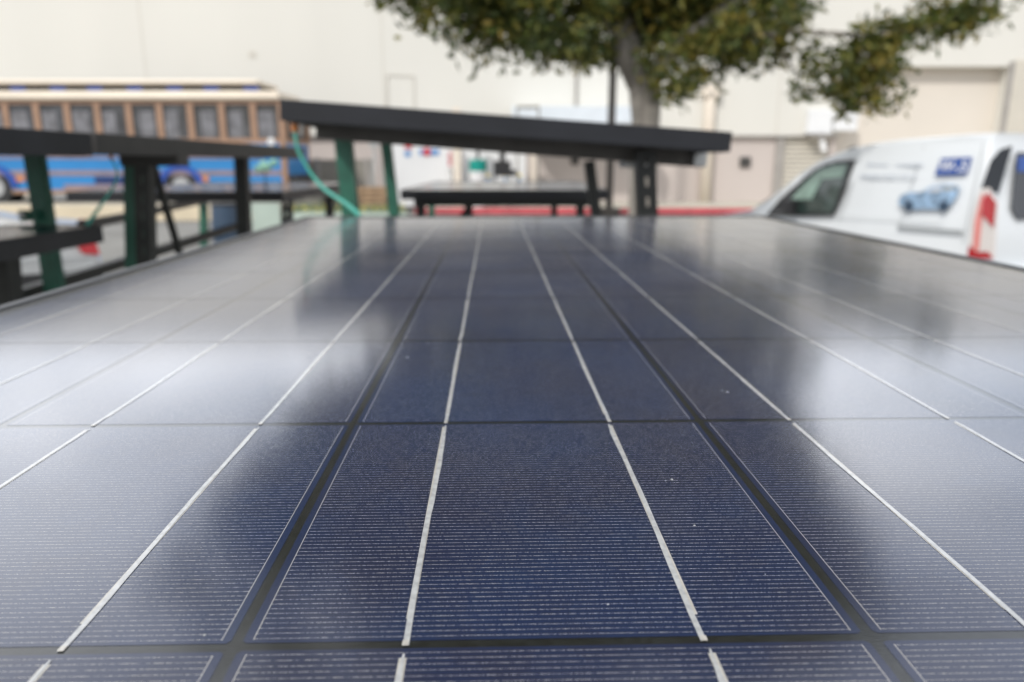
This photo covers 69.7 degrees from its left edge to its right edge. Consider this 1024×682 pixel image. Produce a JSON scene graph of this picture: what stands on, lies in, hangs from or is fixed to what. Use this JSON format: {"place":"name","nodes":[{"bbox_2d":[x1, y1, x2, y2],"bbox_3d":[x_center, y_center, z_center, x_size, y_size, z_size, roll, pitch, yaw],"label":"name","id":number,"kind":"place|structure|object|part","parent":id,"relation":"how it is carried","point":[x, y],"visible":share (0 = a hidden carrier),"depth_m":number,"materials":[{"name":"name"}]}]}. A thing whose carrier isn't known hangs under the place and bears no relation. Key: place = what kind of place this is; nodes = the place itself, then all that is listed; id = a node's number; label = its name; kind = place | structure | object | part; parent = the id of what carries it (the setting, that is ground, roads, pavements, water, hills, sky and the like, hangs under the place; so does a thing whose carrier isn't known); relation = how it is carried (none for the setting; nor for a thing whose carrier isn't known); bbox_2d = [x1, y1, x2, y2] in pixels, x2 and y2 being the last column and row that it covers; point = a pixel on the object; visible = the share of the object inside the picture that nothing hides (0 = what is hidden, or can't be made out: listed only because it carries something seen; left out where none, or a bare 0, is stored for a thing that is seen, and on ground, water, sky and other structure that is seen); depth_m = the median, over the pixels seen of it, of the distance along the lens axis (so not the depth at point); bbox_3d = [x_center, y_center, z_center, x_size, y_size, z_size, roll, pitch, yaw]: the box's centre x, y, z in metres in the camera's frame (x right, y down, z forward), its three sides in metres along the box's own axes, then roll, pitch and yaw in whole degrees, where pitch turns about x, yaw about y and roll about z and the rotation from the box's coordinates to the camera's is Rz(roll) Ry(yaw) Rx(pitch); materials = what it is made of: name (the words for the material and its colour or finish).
{"place":"outdoors","nodes":[
{"label":"outdoors","id":0,"kind":"place"},
{"bbox_2d":[0,205,280,220],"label":"retaining kerb","id":1,"kind":"structure","parent":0,"point":[78,212],"depth_m":19.84,"materials":[{"name":"beige paint"}]},
{"bbox_2d":[0,194,321,215],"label":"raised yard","id":2,"kind":"structure","parent":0,"point":[25,200],"depth_m":21.12,"materials":[{"name":"concrete"}]},
{"bbox_2d":[0,80,314,202],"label":"trolley bus","id":3,"kind":"object","parent":2,"relation":"on","point":[241,111],"visible":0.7,"depth_m":20.49,"materials":[{"name":"blue metal"}]},
{"bbox_3d":[-14.474,-6.115,20.448,0.684,0.922,0.026,0,14,0],"label":"window","id":4,"kind":"part","parent":3,"relation":"part of","materials":[{"name":"grey glass"}]},
{"bbox_3d":[-13.621,-6.115,20.448,0.684,0.922,0.026,0,14,0],"label":"window","id":5,"kind":"part","parent":3,"relation":"part of","materials":[{"name":"grey glass"}]},
{"bbox_3d":[-12.767,-6.115,20.448,0.684,0.922,0.026,0,14,0],"label":"window","id":6,"kind":"part","parent":3,"relation":"part of","materials":[{"name":"grey glass"}]},
{"bbox_3d":[-11.922,-6.115,20.448,0.666,0.922,0.026,0,14,0],"label":"window","id":7,"kind":"part","parent":3,"relation":"part of","materials":[{"name":"grey glass"}]},
{"bbox_3d":[-11.069,-6.115,20.448,0.701,0.922,0.026,0,14,0],"label":"window","id":8,"kind":"part","parent":3,"relation":"part of","materials":[{"name":"grey glass"}]},
{"bbox_3d":[-10.207,-6.115,20.448,0.684,0.922,0.026,0,14,0],"label":"window","id":9,"kind":"part","parent":3,"relation":"part of","materials":[{"name":"grey glass"}]},
{"bbox_3d":[-9.353,-6.115,20.448,0.684,0.922,0.026,0,14,0],"label":"window","id":10,"kind":"part","parent":3,"relation":"part of","materials":[{"name":"grey glass"}]},
{"bbox_3d":[-8.491,-6.115,20.448,0.701,0.922,0.026,0,14,0],"label":"window","id":11,"kind":"part","parent":3,"relation":"part of","materials":[{"name":"grey glass"}]},
{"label":"window","id":12,"kind":"part","parent":3,"relation":"part of","materials":[{"name":"grey glass"}]},
{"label":"window","id":13,"kind":"part","parent":3,"relation":"part of","materials":[{"name":"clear glass"}]},
{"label":"rear window","id":14,"kind":"part","parent":3,"relation":"part of","materials":[{"name":"grey glass"}]},
{"bbox_2d":[251,203,280,231],"bbox_3d":[-3.144,-1.254,9.493,0.358,1.041,0.040,0,14,0],"label":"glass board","id":15,"kind":"object","parent":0,"point":[265,215],"visible":0.29,"depth_m":9.39,"materials":[{"name":"white glass"}]},
{"bbox_2d":[254,159,278,190],"bbox_3d":[-1.138,-0.763,3.417,0.110,0.164,0.032,0,14,0],"label":"palm tree","id":16,"kind":"object","parent":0,"point":[265,166],"visible":0.99,"depth_m":3.40,"materials":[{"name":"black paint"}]},
{"bbox_2d":[308,158,375,209],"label":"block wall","id":17,"kind":"structure","parent":0,"point":[324,170],"depth_m":23.88,"materials":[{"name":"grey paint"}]},
{"bbox_2d":[286,211,407,219],"bbox_3d":[-4.380,-3.316,19.597,3.167,0.260,0.450,0,14,0],"label":"planter","id":18,"kind":"object","parent":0,"point":[297,215],"visible":0.29,"depth_m":19.36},
{"bbox_2d":[294,200,405,211],"bbox_3d":[-4.381,-3.580,19.533,3.098,0.343,0.406,0,14,0],"label":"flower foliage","id":19,"kind":"object","parent":18,"relation":"in","point":[299,209],"visible":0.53,"depth_m":19.46,"materials":[{"name":"plant"}]},
{"bbox_2d":[294,201,404,211],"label":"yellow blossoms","id":20,"kind":"object","parent":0,"point":[318,210],"visible":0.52,"depth_m":19.47,"materials":[{"name":"yellow"}]},
{"bbox_2d":[359,202,387,206],"bbox_3d":[-4.100,-3.952,21.269,1.040,0.125,0.800,0,14,-1],"label":"pallet","id":21,"kind":"object","parent":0,"point":[370,203],"visible":0.43,"depth_m":20.89,"materials":[{"name":"brown wood"}]},
{"bbox_2d":[359,197,386,201],"bbox_3d":[-4.109,-4.093,21.234,1.040,0.125,0.800,0,14,1],"label":"pallet","id":22,"kind":"object","parent":21,"relation":"on","point":[372,199],"visible":0.52,"depth_m":20.85,"materials":[{"name":"brown wood"}]},
{"bbox_2d":[358,192,386,196],"bbox_3d":[-4.068,-4.234,21.201,1.040,0.125,0.800,0,14,-1],"label":"pallet","id":23,"kind":"object","parent":22,"relation":"on","point":[371,194],"visible":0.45,"depth_m":20.82,"materials":[{"name":"brown wood"}]},
{"bbox_2d":[358,186,385,191],"bbox_3d":[-4.066,-4.375,21.167,1.040,0.125,0.800,0,14,-2],"label":"pallet","id":24,"kind":"object","parent":23,"relation":"on","point":[372,189],"visible":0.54,"depth_m":20.78,"materials":[{"name":"brown wood"}]},
{"bbox_2d":[96,206,722,274],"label":"ground","id":25,"kind":"structure","parent":0,"point":[111,246],"depth_m":16.60,"materials":[{"name":"concrete"}]},
{"bbox_2d":[0,258,23,304],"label":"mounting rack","id":26,"kind":"object","parent":25,"relation":"on","point":[11,286],"depth_m":1.65,"materials":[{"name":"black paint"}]},
{"bbox_2d":[0,225,103,261],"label":"solar panel","id":27,"kind":"object","parent":26,"relation":"on","point":[18,241],"visible":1,"depth_m":1.73,"materials":[{"name":"black glass"}]},
{"bbox_2d":[85,155,117,225],"bbox_3d":[-1.043,-0.384,1.862,0.101,0.187,0.013,0,14,0],"label":"cable","id":28,"kind":"object","parent":27,"relation":"on","point":[90,219],"visible":0.99,"depth_m":1.86,"materials":[{"name":"teal plastic"}]},
{"bbox_2d":[0,211,105,285],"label":"silver car","id":29,"kind":"object","parent":25,"relation":"on","point":[77,258],"visible":0.26,"depth_m":6.34,"materials":[{"name":"grey paint"}]},
{"bbox_2d":[17,149,251,292],"bbox_3d":[-1.128,0.157,2.561,0.437,1.587,0.886,0,14,0],"label":"mounting rack","id":30,"kind":"object","parent":25,"relation":"on","point":[142,181],"visible":0.25,"depth_m":2.07,"materials":[{"name":"green metal"}]},
{"bbox_2d":[0,127,92,156],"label":"solar panel","id":31,"kind":"object","parent":30,"relation":"attached to","point":[23,142],"visible":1,"depth_m":1.39,"materials":[{"name":"black glass"}]},
{"bbox_2d":[39,129,304,158],"bbox_3d":[-1.403,-0.653,2.409,0.990,0.048,1.660,3,14,-1],"label":"solar panel","id":32,"kind":"object","parent":30,"relation":"attached to","point":[115,144],"visible":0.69,"depth_m":1.99,"materials":[{"name":"black glass"}]},
{"bbox_2d":[23,196,333,297],"bbox_3d":[-1.564,0.053,3.430,1.026,1.375,2.842,0,14,0],"label":"mounting rack","id":33,"kind":"object","parent":25,"relation":"on","point":[204,236],"visible":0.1,"depth_m":2.99,"materials":[{"name":"black metal"}]},
{"bbox_2d":[66,182,338,201],"bbox_3d":[-1.544,-0.855,4.161,0.990,0.046,1.650,0,14,0],"label":"solar panel","id":34,"kind":"object","parent":33,"relation":"on","point":[225,192],"visible":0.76,"depth_m":3.38,"materials":[{"name":"black glass"}]},
{"bbox_2d":[210,202,236,242],"bbox_3d":[-3.244,-1.019,8.398,0.316,1.101,0.316,0,14,0],"label":"blue drum","id":35,"kind":"object","parent":25,"relation":"on","point":[223,214],"visible":0.35,"depth_m":8.19,"materials":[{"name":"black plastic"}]},
{"bbox_2d":[369,143,384,186],"bbox_3d":[-4.015,-4.794,21.693,0.822,2.150,0.764,0,14,0],"label":"tripod stand","id":36,"kind":"object","parent":25,"relation":"on","point":[373,145],"visible":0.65,"depth_m":21.57,"materials":[{"name":"metal"}]},
{"bbox_2d":[414,200,588,215],"bbox_3d":[-0.087,-0.204,4.449,1.015,1.390,1.341,0,14,0],"label":"mounting rack","id":37,"kind":"object","parent":25,"relation":"on","point":[421,205],"visible":0.02,"depth_m":3.67,"materials":[{"name":"black metal"}]},
{"bbox_2d":[400,181,608,199],"bbox_3d":[-0.034,-0.889,4.287,0.990,0.046,1.650,0,14,0],"label":"solar panel","id":38,"kind":"object","parent":37,"relation":"on","point":[505,190],"visible":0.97,"depth_m":3.49,"materials":[{"name":"black glass"}]},
{"bbox_2d":[316,124,707,215],"bbox_3d":[0.017,0.111,2.601,1.113,1.660,1.320,0,14,0],"label":"mounting rack","id":39,"kind":"object","parent":25,"relation":"on","point":[343,137],"visible":0.21,"depth_m":1.85,"materials":[{"name":"black metal"}]},
{"bbox_2d":[280,99,732,167],"bbox_3d":[-0.067,-0.646,2.418,0.997,0.093,1.650,3,14,-5],"label":"solar panel","id":40,"kind":"object","parent":39,"relation":"on","point":[312,114],"visible":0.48,"depth_m":1.61,"materials":[{"name":"black glass"}]},
{"bbox_2d":[290,123,360,215],"bbox_3d":[-0.422,-0.391,1.675,0.168,0.242,0.024,4,14,18],"label":"cable","id":41,"kind":"object","parent":40,"relation":"hanging from","point":[294,128],"visible":0.94,"depth_m":1.68,"materials":[{"name":"teal plastic"}]},
{"bbox_2d":[601,40,619,215],"bbox_3d":[2.831,-6.960,20.742,0.600,6.800,0.500,0,14,0],"label":"steel pole","id":42,"kind":"object","parent":25,"relation":"on","point":[608,209],"visible":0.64,"depth_m":21.11,"materials":[{"name":"grey metal"}]},
{"bbox_2d":[365,0,1023,215],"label":"broadleaf tree","id":43,"kind":"object","parent":25,"relation":"on","point":[691,32],"visible":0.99,"depth_m":8.04,"materials":[{"name":"green plant"}]},
{"bbox_2d":[723,133,1023,266],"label":"delivery van","id":44,"kind":"object","parent":25,"relation":"on","point":[960,194],"visible":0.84,"depth_m":7.55,"materials":[{"name":"white metal"}]},
{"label":"side window","id":45,"kind":"part","parent":44,"relation":"part of","materials":[{"name":"clear glass"}]},
{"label":"rear window","id":46,"kind":"part","parent":44,"relation":"part of","materials":[{"name":"grey glass"}]},
{"bbox_2d":[494,152,515,207],"bbox_3d":[-0.223,-5.047,22.855,0.690,1.782,0.400,0,14,0],"label":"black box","id":47,"kind":"object","parent":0,"point":[502,166],"visible":0.88,"depth_m":22.61,"materials":[{"name":"plastic"}]},
{"bbox_2d":[0,215,1023,681],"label":"solar panel","id":48,"kind":"object","parent":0,"point":[564,449],"visible":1,"depth_m":0.29,"materials":[{"name":"blue glass"}]},
{"bbox_2d":[0,0,1023,201],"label":"warehouse","id":49,"kind":"structure","parent":0,"point":[345,51],"depth_m":25.40,"materials":[{"name":"white paint"}]},
{"bbox_2d":[415,208,753,213],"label":"red kerb","id":50,"kind":"structure","parent":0,"point":[587,210],"depth_m":22.30,"materials":[{"name":"paint"}]},
{"bbox_2d":[426,202,762,207],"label":"pavement","id":51,"kind":"structure","parent":0,"point":[699,204],"depth_m":24.28,"materials":[{"name":"concrete"}]},
{"bbox_2d":[392,144,453,205],"bbox_3d":[-2.853,-5.654,24.405,1.946,2.226,1.900,0,14,0],"label":"storage container","id":52,"kind":"object","parent":51,"relation":"on","point":[416,165],"visible":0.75,"depth_m":23.53,"materials":[{"name":"white paint"}]},
{"bbox_2d":[452,107,461,206],"bbox_3d":[-1.738,-5.810,23.307,0.240,3.050,0.240,0,14,0],"label":"white post","id":53,"kind":"object","parent":51,"relation":"on","point":[457,175],"visible":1,"depth_m":23.23,"materials":[{"name":"beige paint"}]},
{"bbox_2d":[469,151,486,207],"bbox_3d":[-1.059,-5.148,23.036,0.553,1.891,0.553,0,14,0],"label":"teal drum","id":54,"kind":"object","parent":51,"relation":"on","point":[478,169],"visible":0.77,"depth_m":22.80,"materials":[{"name":"teal plastic"}]},
{"bbox_2d":[462,150,525,180],"bbox_3d":[-0.603,-5.765,25.021,2.155,2.150,0.150,0,14,0],"label":"screen board","id":55,"kind":"object","parent":51,"relation":"on","point":[489,157],"visible":0.14,"depth_m":24.88,"materials":[{"name":"white paint"}]},
{"bbox_2d":[516,106,539,180],"bbox_3d":[0.506,-5.868,23.416,0.730,3.111,0.080,0,14,0],"label":"hoist frame","id":56,"kind":"object","parent":51,"relation":"on","point":[527,107],"visible":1,"depth_m":23.36,"materials":[{"name":"grey metal"}]},
{"bbox_2d":[512,106,631,180],"bbox_3d":[2.084,-6.243,24.900,4.167,3.137,2.140,0,14,0],"label":"awning","id":57,"kind":"object","parent":51,"relation":"on","point":[592,113],"visible":0.43,"depth_m":23.54,"materials":[{"name":"beige paint"}]}
]}

